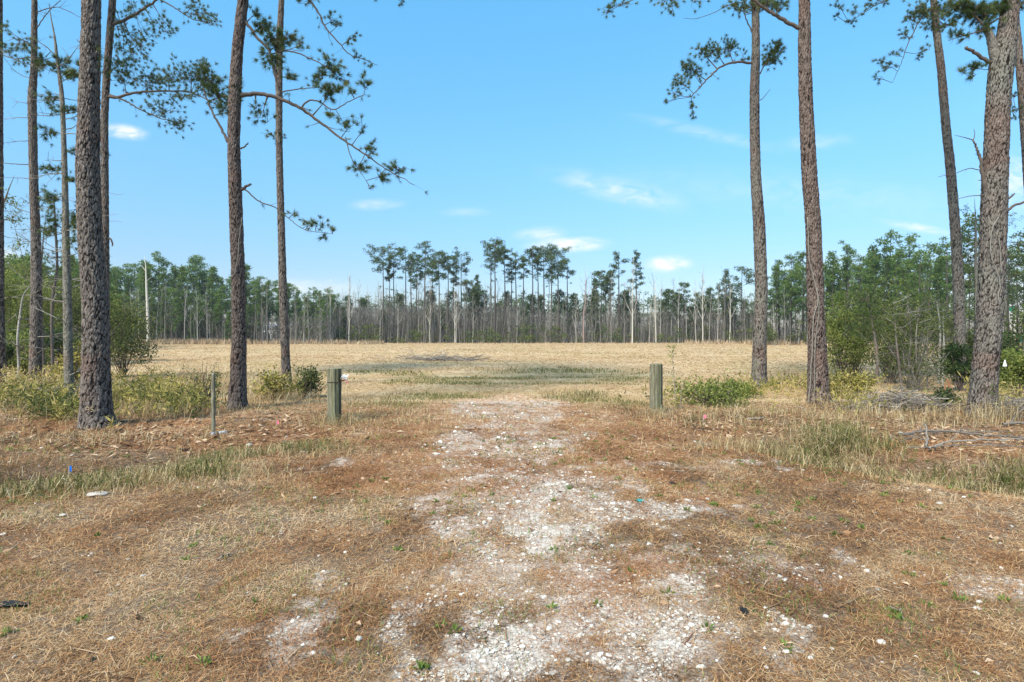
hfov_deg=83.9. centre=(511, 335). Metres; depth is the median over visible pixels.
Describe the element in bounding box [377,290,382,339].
bare tree
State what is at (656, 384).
gate post
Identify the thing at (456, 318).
bare tree
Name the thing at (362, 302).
pine tree
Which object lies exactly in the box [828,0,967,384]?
pine tree
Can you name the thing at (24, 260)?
pine tree
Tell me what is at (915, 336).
sapling
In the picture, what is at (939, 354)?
sapling
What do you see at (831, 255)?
pine tree
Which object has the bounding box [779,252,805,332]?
pine tree
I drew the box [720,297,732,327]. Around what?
pine tree
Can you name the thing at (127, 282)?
pine tree
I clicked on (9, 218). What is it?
sapling
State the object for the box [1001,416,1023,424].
fallen branch
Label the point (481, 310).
pine tree
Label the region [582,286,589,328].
bare tree
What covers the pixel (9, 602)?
rubber strip
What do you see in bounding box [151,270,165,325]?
pine tree
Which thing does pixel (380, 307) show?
bare tree
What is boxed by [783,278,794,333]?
pine tree
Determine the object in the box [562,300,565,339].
bare tree
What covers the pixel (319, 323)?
bare tree
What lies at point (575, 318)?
bare tree
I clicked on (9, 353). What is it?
shrub
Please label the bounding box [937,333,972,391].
shrub
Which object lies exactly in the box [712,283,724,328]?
pine tree
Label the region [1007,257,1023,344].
pine tree
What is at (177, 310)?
bare tree
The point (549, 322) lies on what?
bare tree
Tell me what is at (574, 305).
pine tree
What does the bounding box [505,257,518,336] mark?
pine tree
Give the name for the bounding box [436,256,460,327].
pine tree
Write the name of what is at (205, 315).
pine tree
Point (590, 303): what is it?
bare tree
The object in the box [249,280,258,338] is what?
bare tree
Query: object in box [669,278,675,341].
bare tree
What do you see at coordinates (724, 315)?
bare tree
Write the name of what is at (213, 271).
pine tree
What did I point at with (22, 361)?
shrub
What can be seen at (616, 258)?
pine tree
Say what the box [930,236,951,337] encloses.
pine tree
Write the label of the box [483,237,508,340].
pine tree
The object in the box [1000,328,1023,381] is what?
shrub
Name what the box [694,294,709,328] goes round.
pine tree
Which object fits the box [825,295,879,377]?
shrub
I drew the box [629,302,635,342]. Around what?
bare tree
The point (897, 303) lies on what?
shrub
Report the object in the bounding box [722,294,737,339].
pine tree
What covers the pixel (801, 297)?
pine tree
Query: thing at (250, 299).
pine tree
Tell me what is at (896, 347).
sapling
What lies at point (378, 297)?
bare tree
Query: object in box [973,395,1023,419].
brush pile
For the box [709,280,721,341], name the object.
bare tree
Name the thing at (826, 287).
pine tree
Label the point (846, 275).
pine tree
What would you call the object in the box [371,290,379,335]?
bare tree
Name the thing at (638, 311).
pine tree
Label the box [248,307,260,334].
pine tree
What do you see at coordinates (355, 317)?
bare tree
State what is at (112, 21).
pine tree
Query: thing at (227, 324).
pine tree
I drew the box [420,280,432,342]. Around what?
bare tree
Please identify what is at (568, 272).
pine tree
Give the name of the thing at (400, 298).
pine tree
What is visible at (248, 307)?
pine tree
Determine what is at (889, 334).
shrub
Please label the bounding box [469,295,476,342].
bare tree
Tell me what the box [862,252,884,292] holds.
pine tree
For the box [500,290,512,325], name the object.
pine tree
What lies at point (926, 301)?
pine tree
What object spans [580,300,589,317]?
pine tree
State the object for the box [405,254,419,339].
pine tree
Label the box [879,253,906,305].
pine tree
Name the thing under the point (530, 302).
pine tree
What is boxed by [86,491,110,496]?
stone
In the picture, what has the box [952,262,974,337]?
pine tree
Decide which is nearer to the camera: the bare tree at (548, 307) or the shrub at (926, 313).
the shrub at (926, 313)
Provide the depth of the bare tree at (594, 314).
121.49 m
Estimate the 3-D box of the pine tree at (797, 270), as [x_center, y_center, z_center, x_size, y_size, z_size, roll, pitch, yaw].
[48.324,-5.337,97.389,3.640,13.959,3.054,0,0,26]
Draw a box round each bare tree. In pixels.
[155,284,171,340]
[174,282,180,338]
[181,288,187,339]
[186,305,193,339]
[190,299,199,338]
[194,289,202,340]
[202,284,213,330]
[203,299,211,339]
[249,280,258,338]
[260,283,268,343]
[260,287,273,340]
[293,302,298,341]
[293,306,298,343]
[303,294,310,341]
[319,296,322,342]
[324,289,332,333]
[328,282,334,328]
[345,275,353,340]
[345,277,354,337]
[352,290,359,341]
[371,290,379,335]
[374,282,381,315]
[375,292,382,339]
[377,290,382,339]
[385,289,388,337]
[396,294,401,341]
[399,288,406,333]
[401,286,406,342]
[413,272,422,341]
[418,292,423,341]
[419,275,427,342]
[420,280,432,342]
[425,275,437,341]
[425,286,433,342]
[426,280,434,342]
[433,300,436,342]
[438,294,443,342]
[443,287,451,341]
[447,291,459,341]
[451,290,461,324]
[453,302,459,341]
[455,284,461,342]
[460,275,468,342]
[462,286,470,335]
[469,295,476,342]
[478,295,487,341]
[483,281,493,334]
[492,281,500,327]
[505,293,512,340]
[505,301,514,340]
[545,285,553,327]
[547,306,554,342]
[561,297,566,341]
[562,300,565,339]
[572,295,578,342]
[576,273,592,342]
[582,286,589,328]
[588,270,594,342]
[593,296,598,341]
[597,294,604,342]
[602,275,614,341]
[609,295,617,332]
[620,283,626,342]
[622,261,637,341]
[626,280,634,342]
[629,289,637,342]
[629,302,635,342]
[648,300,651,341]
[649,272,660,337]
[651,285,657,336]
[657,279,663,340]
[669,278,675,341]
[669,285,675,341]
[671,281,681,342]
[683,280,687,340]
[689,285,698,340]
[696,265,706,338]
[707,293,714,340]
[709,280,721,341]
[719,270,732,341]
[719,289,727,339]
[721,288,728,326]
[727,278,734,340]
[741,289,749,338]
[771,300,779,341]
[777,287,789,342]
[796,285,806,343]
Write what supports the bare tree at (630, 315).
on the ground at (630, 672)
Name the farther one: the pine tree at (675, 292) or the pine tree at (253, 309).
the pine tree at (675, 292)
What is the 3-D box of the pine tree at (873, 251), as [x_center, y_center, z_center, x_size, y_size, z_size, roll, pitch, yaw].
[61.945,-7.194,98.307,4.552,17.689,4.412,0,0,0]
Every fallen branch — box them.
[216,543,261,560]
[896,423,928,446]
[899,426,963,442]
[909,434,1023,447]
[928,430,1023,449]
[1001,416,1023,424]
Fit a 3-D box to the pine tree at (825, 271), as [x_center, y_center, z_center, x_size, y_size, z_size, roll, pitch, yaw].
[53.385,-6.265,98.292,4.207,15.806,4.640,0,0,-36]
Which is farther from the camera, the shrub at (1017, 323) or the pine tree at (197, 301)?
the pine tree at (197, 301)
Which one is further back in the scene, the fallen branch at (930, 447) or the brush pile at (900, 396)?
the brush pile at (900, 396)
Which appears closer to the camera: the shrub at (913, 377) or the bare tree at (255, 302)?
the shrub at (913, 377)
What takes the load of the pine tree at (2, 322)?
on the ground at (630, 672)
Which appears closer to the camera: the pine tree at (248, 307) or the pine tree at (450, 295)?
the pine tree at (248, 307)
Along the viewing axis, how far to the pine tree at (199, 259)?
117.73 m
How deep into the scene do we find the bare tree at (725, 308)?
120.67 m
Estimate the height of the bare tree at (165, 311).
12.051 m
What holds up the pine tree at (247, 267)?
on the ground at (630, 672)
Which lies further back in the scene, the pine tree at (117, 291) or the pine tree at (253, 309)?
the pine tree at (253, 309)
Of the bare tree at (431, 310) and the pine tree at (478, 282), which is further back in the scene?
the pine tree at (478, 282)
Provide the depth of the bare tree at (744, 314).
117.82 m
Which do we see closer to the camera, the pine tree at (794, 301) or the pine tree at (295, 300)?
the pine tree at (794, 301)
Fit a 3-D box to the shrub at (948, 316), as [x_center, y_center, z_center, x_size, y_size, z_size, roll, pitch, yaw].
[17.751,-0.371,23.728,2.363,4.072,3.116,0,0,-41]
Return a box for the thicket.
[128,303,972,343]
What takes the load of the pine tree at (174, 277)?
on the ground at (630, 672)
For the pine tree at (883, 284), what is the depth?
105.92 m
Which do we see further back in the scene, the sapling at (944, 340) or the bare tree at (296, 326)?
the bare tree at (296, 326)
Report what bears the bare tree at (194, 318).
on the ground at (630, 672)
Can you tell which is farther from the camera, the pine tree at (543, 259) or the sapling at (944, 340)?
the pine tree at (543, 259)
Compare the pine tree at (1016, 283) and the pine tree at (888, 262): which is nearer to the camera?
the pine tree at (1016, 283)
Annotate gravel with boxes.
[0,402,1023,681]
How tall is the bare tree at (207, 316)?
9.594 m
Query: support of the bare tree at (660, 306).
on the ground at (630, 672)
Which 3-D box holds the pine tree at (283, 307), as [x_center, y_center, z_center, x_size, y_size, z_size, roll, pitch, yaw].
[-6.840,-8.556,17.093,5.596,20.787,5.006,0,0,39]
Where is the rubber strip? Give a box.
[0,600,29,607]
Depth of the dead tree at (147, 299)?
99.89 m
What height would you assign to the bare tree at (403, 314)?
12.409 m
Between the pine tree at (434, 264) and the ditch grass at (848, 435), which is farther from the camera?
the pine tree at (434, 264)
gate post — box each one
[327,367,348,422]
[649,363,662,414]
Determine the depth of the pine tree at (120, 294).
110.29 m
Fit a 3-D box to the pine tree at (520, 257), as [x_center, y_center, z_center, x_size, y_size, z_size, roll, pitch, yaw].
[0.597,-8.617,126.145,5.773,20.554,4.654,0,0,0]
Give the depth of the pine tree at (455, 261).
126.40 m
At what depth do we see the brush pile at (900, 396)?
12.05 m
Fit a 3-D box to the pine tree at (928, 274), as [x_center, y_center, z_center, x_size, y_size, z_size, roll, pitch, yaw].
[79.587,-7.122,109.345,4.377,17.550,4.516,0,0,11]
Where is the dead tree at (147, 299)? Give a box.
[142,257,150,340]
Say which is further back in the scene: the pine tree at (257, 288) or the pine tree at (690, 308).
the pine tree at (690, 308)
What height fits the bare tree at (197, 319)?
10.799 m
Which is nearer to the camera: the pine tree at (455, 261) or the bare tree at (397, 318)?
the bare tree at (397, 318)
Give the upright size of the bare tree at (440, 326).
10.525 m
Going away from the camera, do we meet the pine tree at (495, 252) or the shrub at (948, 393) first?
the shrub at (948, 393)
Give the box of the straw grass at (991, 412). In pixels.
[0,358,1023,511]
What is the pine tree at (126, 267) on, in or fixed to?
on the ground at (630, 672)
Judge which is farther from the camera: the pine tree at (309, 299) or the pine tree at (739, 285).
the pine tree at (739, 285)
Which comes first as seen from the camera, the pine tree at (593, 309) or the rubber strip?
the rubber strip
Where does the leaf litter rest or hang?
on the ground at (630, 672)
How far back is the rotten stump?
13.63 m
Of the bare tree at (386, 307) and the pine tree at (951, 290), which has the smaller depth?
the pine tree at (951, 290)
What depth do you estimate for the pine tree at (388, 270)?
123.86 m
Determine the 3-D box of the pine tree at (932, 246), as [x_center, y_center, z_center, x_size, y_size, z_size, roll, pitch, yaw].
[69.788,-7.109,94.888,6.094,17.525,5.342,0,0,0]
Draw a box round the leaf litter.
[0,400,1023,681]
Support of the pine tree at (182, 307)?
on the ground at (630, 672)
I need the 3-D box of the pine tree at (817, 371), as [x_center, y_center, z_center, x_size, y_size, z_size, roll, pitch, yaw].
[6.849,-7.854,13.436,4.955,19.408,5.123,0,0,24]
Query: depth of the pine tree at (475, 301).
126.62 m
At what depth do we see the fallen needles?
4.42 m
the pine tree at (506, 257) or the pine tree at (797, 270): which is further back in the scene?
the pine tree at (506, 257)
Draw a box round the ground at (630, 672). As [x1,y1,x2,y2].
[0,336,1023,681]
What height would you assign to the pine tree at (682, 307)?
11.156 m
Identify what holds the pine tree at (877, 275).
on the ground at (630, 672)
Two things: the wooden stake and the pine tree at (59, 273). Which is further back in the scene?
the pine tree at (59, 273)
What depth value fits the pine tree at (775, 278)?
101.31 m
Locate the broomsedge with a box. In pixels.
[136,337,972,345]
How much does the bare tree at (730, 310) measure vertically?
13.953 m
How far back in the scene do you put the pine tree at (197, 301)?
109.39 m
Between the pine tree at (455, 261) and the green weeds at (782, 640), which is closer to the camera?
the green weeds at (782, 640)
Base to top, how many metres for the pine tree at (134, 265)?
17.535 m
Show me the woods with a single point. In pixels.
(607, 306)
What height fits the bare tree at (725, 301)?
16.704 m
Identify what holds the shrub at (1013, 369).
on the ground at (630, 672)
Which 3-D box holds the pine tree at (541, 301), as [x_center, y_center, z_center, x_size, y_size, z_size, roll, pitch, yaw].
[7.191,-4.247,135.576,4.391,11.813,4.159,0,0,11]
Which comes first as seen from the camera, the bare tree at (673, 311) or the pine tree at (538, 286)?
the bare tree at (673, 311)
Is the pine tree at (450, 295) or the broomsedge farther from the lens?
the pine tree at (450, 295)
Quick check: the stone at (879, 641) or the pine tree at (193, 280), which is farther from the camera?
the pine tree at (193, 280)
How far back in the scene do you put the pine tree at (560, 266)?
119.81 m
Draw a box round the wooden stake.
[210,373,215,435]
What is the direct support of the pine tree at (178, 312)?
on the ground at (630, 672)
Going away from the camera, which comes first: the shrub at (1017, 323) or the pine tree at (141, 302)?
the shrub at (1017, 323)
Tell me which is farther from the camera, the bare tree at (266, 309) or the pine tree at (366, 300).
the pine tree at (366, 300)
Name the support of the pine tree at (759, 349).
on the ground at (630, 672)
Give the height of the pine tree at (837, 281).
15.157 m
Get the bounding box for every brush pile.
[358,346,509,361]
[799,380,964,413]
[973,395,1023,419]
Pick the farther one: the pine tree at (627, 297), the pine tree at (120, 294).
the pine tree at (627, 297)
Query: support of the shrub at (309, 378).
on the ground at (630, 672)
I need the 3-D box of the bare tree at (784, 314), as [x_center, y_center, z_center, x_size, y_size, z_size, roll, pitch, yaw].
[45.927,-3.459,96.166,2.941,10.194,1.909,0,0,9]
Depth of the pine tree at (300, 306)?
123.50 m
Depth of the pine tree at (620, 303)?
130.38 m
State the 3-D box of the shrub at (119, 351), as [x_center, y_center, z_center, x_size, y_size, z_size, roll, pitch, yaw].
[-15.074,-0.061,21.873,3.697,3.428,2.748,0,0,-28]
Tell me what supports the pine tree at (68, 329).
on the ground at (630, 672)
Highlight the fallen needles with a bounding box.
[0,401,1023,681]
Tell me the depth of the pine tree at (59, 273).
56.43 m
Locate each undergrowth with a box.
[0,361,1023,429]
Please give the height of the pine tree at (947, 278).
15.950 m
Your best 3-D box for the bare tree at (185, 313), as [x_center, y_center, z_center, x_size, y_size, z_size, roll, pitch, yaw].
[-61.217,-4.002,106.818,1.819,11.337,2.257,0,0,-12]
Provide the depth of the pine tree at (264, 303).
112.75 m
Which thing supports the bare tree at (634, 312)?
on the ground at (630, 672)
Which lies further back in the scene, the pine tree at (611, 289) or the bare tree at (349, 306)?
the pine tree at (611, 289)
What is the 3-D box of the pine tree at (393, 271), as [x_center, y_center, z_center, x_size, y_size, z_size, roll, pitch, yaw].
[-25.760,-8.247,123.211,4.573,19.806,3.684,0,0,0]
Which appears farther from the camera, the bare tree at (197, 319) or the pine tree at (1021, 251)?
the bare tree at (197, 319)
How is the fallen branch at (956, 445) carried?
on the ground at (630, 672)
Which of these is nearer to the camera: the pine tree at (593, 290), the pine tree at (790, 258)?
the pine tree at (790, 258)
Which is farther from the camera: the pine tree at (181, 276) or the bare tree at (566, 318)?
the bare tree at (566, 318)
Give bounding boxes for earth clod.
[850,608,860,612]
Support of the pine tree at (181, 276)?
on the ground at (630, 672)
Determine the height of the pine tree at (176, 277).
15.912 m
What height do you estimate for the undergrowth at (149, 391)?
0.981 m
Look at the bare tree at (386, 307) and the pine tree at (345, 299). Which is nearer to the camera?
the bare tree at (386, 307)
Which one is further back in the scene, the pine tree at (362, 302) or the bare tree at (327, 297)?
the pine tree at (362, 302)
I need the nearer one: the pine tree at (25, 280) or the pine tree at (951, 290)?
the pine tree at (25, 280)
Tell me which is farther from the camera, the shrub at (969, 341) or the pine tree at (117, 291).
the pine tree at (117, 291)
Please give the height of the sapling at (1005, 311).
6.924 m
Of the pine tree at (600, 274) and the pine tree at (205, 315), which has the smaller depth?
the pine tree at (205, 315)
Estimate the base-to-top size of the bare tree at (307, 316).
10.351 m
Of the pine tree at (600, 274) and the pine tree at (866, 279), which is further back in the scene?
the pine tree at (600, 274)
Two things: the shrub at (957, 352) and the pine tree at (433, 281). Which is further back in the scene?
the pine tree at (433, 281)
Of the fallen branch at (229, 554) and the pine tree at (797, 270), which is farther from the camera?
the pine tree at (797, 270)
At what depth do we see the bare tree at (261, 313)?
109.00 m
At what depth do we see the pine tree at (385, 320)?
123.23 m
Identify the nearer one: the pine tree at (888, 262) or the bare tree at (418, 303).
the pine tree at (888, 262)
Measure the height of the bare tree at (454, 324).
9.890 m
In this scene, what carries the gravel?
on the ground at (630, 672)
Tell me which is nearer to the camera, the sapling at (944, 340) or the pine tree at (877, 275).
the sapling at (944, 340)
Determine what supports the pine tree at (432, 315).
on the ground at (630, 672)
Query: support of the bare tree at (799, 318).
on the ground at (630, 672)
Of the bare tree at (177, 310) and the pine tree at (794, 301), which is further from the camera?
the bare tree at (177, 310)
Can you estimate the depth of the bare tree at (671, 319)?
120.71 m
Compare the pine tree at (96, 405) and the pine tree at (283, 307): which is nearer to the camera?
the pine tree at (96, 405)
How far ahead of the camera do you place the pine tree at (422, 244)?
124.73 m
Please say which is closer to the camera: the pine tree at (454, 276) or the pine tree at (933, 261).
the pine tree at (933, 261)
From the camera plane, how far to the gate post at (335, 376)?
10.36 m
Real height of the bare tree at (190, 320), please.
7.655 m
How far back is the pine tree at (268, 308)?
123.27 m
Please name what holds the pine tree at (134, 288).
on the ground at (630, 672)
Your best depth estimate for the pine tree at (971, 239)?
63.53 m
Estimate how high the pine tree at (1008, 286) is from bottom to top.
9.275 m
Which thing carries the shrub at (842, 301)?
on the ground at (630, 672)
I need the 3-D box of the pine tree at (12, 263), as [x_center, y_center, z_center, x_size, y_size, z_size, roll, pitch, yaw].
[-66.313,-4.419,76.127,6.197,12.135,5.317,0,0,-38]
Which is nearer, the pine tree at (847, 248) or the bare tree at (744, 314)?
the pine tree at (847, 248)
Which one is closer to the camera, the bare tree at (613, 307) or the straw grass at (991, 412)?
the straw grass at (991, 412)
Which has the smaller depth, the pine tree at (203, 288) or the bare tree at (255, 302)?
the bare tree at (255, 302)
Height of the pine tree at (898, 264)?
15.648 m
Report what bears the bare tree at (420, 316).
on the ground at (630, 672)
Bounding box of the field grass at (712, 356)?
[5,343,1022,408]
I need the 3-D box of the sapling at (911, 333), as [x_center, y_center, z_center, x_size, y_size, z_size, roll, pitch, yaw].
[11.806,0.225,17.245,1.788,2.817,1.346,0,0,20]
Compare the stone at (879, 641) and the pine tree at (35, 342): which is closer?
the stone at (879, 641)
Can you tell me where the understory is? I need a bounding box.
[124,301,966,343]
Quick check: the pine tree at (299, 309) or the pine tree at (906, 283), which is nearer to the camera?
the pine tree at (906, 283)
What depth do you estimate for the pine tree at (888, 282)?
100.48 m
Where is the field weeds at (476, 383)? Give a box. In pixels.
[9,350,858,407]
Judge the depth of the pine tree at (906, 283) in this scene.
100.39 m
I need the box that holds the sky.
[3,0,1023,334]
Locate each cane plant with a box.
[676,379,686,408]
[752,360,760,387]
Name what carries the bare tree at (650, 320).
on the ground at (630, 672)
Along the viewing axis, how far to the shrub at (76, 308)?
30.07 m
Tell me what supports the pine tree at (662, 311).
on the ground at (630, 672)
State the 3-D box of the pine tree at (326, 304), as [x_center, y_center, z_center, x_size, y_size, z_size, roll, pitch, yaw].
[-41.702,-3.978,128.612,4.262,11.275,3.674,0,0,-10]
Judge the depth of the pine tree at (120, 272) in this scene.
112.73 m
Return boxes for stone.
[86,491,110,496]
[876,639,885,644]
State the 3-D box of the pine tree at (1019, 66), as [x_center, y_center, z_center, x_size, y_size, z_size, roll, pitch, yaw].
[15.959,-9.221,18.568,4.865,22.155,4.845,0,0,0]
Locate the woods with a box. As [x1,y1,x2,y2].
[123,287,973,333]
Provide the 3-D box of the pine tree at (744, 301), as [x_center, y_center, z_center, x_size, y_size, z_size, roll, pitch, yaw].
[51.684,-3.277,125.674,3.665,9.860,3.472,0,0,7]
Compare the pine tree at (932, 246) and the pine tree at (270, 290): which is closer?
the pine tree at (932, 246)
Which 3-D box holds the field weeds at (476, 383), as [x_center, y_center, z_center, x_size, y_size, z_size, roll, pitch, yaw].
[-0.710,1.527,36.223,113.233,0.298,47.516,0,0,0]
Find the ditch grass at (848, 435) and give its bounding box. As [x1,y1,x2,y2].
[0,365,1023,507]
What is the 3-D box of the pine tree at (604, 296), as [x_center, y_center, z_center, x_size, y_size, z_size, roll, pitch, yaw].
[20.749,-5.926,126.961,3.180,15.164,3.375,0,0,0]
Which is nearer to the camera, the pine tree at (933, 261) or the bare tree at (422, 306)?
the pine tree at (933, 261)
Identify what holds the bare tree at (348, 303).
on the ground at (630, 672)
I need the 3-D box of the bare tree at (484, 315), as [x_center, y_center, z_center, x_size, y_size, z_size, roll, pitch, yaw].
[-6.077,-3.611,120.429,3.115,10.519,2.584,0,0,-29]
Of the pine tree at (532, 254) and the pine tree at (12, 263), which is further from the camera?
the pine tree at (532, 254)
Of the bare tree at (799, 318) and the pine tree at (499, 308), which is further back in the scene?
the pine tree at (499, 308)
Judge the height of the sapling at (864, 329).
3.274 m
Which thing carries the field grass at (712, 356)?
on the ground at (630, 672)
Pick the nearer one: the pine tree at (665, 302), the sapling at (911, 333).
the sapling at (911, 333)
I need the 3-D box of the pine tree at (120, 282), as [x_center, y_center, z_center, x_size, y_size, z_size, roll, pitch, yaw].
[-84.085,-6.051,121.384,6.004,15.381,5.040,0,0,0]
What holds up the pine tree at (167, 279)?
on the ground at (630, 672)
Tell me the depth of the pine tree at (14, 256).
79.83 m
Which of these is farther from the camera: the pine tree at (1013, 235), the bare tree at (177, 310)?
the bare tree at (177, 310)
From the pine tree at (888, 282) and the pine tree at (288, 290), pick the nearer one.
the pine tree at (888, 282)
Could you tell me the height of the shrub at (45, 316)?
6.141 m
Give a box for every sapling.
[0,183,49,377]
[4,175,27,301]
[19,216,62,377]
[22,186,79,382]
[667,344,677,402]
[844,284,895,385]
[871,294,928,389]
[878,298,937,388]
[883,308,949,381]
[900,290,959,387]
[908,304,966,383]
[924,298,963,385]
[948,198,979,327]
[975,212,1023,341]
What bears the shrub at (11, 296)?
on the ground at (630, 672)
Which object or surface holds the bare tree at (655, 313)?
on the ground at (630, 672)
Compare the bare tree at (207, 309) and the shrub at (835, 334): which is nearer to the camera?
the shrub at (835, 334)
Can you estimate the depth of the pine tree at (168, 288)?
111.77 m
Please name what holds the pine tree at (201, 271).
on the ground at (630, 672)
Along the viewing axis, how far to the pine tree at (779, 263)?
102.83 m
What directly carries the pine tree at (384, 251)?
on the ground at (630, 672)
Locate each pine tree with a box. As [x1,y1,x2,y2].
[0,0,6,383]
[0,0,80,382]
[4,252,29,262]
[5,4,114,398]
[5,259,21,269]
[6,254,60,331]
[9,254,46,323]
[50,253,78,317]
[51,271,79,334]
[64,0,116,430]
[100,0,226,307]
[110,264,118,340]
[110,284,121,320]
[110,286,117,325]
[111,266,128,297]
[113,274,125,340]
[117,293,128,315]
[120,262,138,302]
[121,276,134,305]
[122,263,140,301]
[122,296,133,341]
[127,265,152,322]
[133,290,145,335]
[134,259,154,330]
[137,261,161,318]
[144,251,172,337]
[144,293,158,339]
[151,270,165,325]
[153,267,175,338]
[157,297,170,338]
[161,287,179,339]
[162,265,187,322]
[164,287,182,338]
[167,264,191,338]
[170,268,186,305]
[171,297,180,338]
[178,301,188,325]
[180,254,204,326]
[185,310,198,339]
[189,255,207,332]
[189,268,207,340]
[191,294,205,339]
[194,0,428,409]
[195,307,204,337]
[199,303,210,324]
[200,265,226,335]
[200,273,211,328]
[207,275,220,333]
[210,306,221,338]
[213,293,226,340]
[214,275,226,324]
[214,285,229,339]
[215,303,223,340]
[223,276,230,310]
[223,312,231,340]
[224,277,230,313]
[245,263,257,338]
[246,281,257,336]
[246,304,251,324]
[247,278,264,329]
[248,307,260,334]
[249,275,268,336]
[255,287,270,338]
[255,294,264,339]
[261,284,274,328]
[263,281,274,339]
[264,0,404,387]
[264,279,277,339]
[272,287,279,336]
[273,279,291,314]
[287,283,296,336]
[287,285,302,336]
[291,289,303,328]
[291,301,303,329]
[298,296,311,338]
[301,293,312,336]
[307,287,318,333]
[310,302,317,325]
[312,290,326,334]
[314,299,326,340]
[321,287,336,334]
[321,294,336,317]
[327,294,336,333]
[332,293,341,328]
[336,305,348,337]
[338,294,351,328]
[354,297,367,325]
[359,297,372,324]
[363,243,397,341]
[378,309,387,332]
[384,253,402,339]
[384,262,395,342]
[392,246,415,331]
[394,292,407,324]
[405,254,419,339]
[409,258,425,327]
[412,241,437,335]
[417,250,451,342]
[420,290,437,331]
[424,305,437,333]
[425,259,439,322]
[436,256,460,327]
[436,307,445,336]
[445,290,462,317]
[447,246,472,333]
[449,263,459,338]
[459,279,482,340]
[467,289,485,336]
[472,295,484,326]
[473,274,483,342]
[475,288,489,328]
[480,240,502,327]
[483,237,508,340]
[493,301,502,320]
[497,245,512,339]
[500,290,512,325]
[502,252,524,331]
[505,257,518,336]
[516,256,529,334]
[519,309,529,325]
[523,246,541,342]
[524,294,537,332]
[526,245,557,335]
[531,253,545,337]
[535,294,547,329]
[540,243,571,342]
[544,250,558,341]
[552,289,566,329]
[558,258,576,330]
[564,292,580,338]
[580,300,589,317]
[586,295,603,337]
[587,289,603,326]
[589,276,599,297]
[592,270,610,340]
[597,0,787,387]
[600,279,609,331]
[603,269,616,334]
[608,250,630,342]
[612,292,628,322]
[616,289,634,335]
[625,249,645,342]
[628,300,642,329]
[658,303,667,332]
[661,289,677,342]
[669,291,682,327]
[671,294,688,342]
[676,282,690,342]
[684,305,696,338]
[689,292,703,339]
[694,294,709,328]
[703,286,716,337]
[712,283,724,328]
[719,268,736,341]
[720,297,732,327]
[722,266,754,337]
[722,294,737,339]
[739,299,752,329]
[751,0,831,404]
[767,265,787,340]
[767,276,775,324]
[770,259,789,342]
[772,276,787,337]
[777,270,803,343]
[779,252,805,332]
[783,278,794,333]
[784,264,806,342]
[793,270,806,334]
[794,249,805,344]
[802,271,806,315]
[805,260,831,306]
[824,250,843,316]
[824,260,843,318]
[824,266,831,314]
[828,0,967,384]
[836,240,856,306]
[840,255,854,314]
[847,253,873,339]
[849,263,871,337]
[861,244,886,341]
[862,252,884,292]
[864,250,879,302]
[865,260,885,339]
[872,229,907,316]
[876,259,892,318]
[878,257,903,301]
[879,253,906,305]
[885,248,907,318]
[892,232,925,336]
[901,263,918,313]
[903,248,935,318]
[911,241,950,339]
[918,281,932,328]
[921,253,939,308]
[927,271,949,340]
[929,251,951,319]
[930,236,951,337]
[935,0,1023,415]
[937,253,952,326]
[945,264,968,307]
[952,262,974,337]
[960,212,979,329]
[963,218,978,283]
[1006,246,1023,337]
[1007,231,1023,349]
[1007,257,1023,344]
[1011,17,1023,185]
[1013,242,1023,299]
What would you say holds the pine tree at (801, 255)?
on the ground at (630, 672)
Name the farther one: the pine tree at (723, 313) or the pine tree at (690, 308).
the pine tree at (723, 313)
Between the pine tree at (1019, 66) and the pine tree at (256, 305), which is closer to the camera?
the pine tree at (1019, 66)
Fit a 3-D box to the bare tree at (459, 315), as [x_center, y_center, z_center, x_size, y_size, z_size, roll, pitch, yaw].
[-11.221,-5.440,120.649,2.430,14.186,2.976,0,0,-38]
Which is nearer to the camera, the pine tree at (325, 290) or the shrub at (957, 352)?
the shrub at (957, 352)
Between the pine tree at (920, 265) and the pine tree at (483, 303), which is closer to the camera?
the pine tree at (920, 265)
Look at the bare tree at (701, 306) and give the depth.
116.81 m
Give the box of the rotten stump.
[944,378,952,390]
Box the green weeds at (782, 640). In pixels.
[0,400,1023,681]
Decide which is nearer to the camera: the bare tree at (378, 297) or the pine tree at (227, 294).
the pine tree at (227, 294)
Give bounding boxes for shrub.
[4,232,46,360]
[4,268,29,363]
[5,256,72,353]
[6,327,57,378]
[6,342,24,375]
[14,226,80,358]
[22,323,80,372]
[38,341,115,386]
[47,282,112,365]
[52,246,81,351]
[76,286,151,357]
[76,290,173,377]
[182,363,225,403]
[247,363,296,399]
[289,361,326,397]
[666,366,766,407]
[719,376,754,397]
[798,259,899,377]
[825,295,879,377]
[829,364,890,397]
[829,377,849,400]
[833,265,934,376]
[856,291,941,383]
[862,327,965,391]
[877,260,975,374]
[910,280,976,373]
[927,386,961,403]
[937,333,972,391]
[949,325,974,374]
[956,369,1010,399]
[998,343,1023,397]
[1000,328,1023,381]
[1002,276,1023,350]
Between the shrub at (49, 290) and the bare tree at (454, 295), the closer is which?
the shrub at (49, 290)
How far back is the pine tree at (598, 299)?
132.69 m
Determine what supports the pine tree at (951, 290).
on the ground at (630, 672)
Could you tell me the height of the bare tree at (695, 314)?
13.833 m
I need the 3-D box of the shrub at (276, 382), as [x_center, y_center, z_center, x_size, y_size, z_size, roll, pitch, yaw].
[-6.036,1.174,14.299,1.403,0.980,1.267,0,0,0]
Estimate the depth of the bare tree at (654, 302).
124.09 m
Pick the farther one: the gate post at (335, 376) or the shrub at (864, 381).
the shrub at (864, 381)

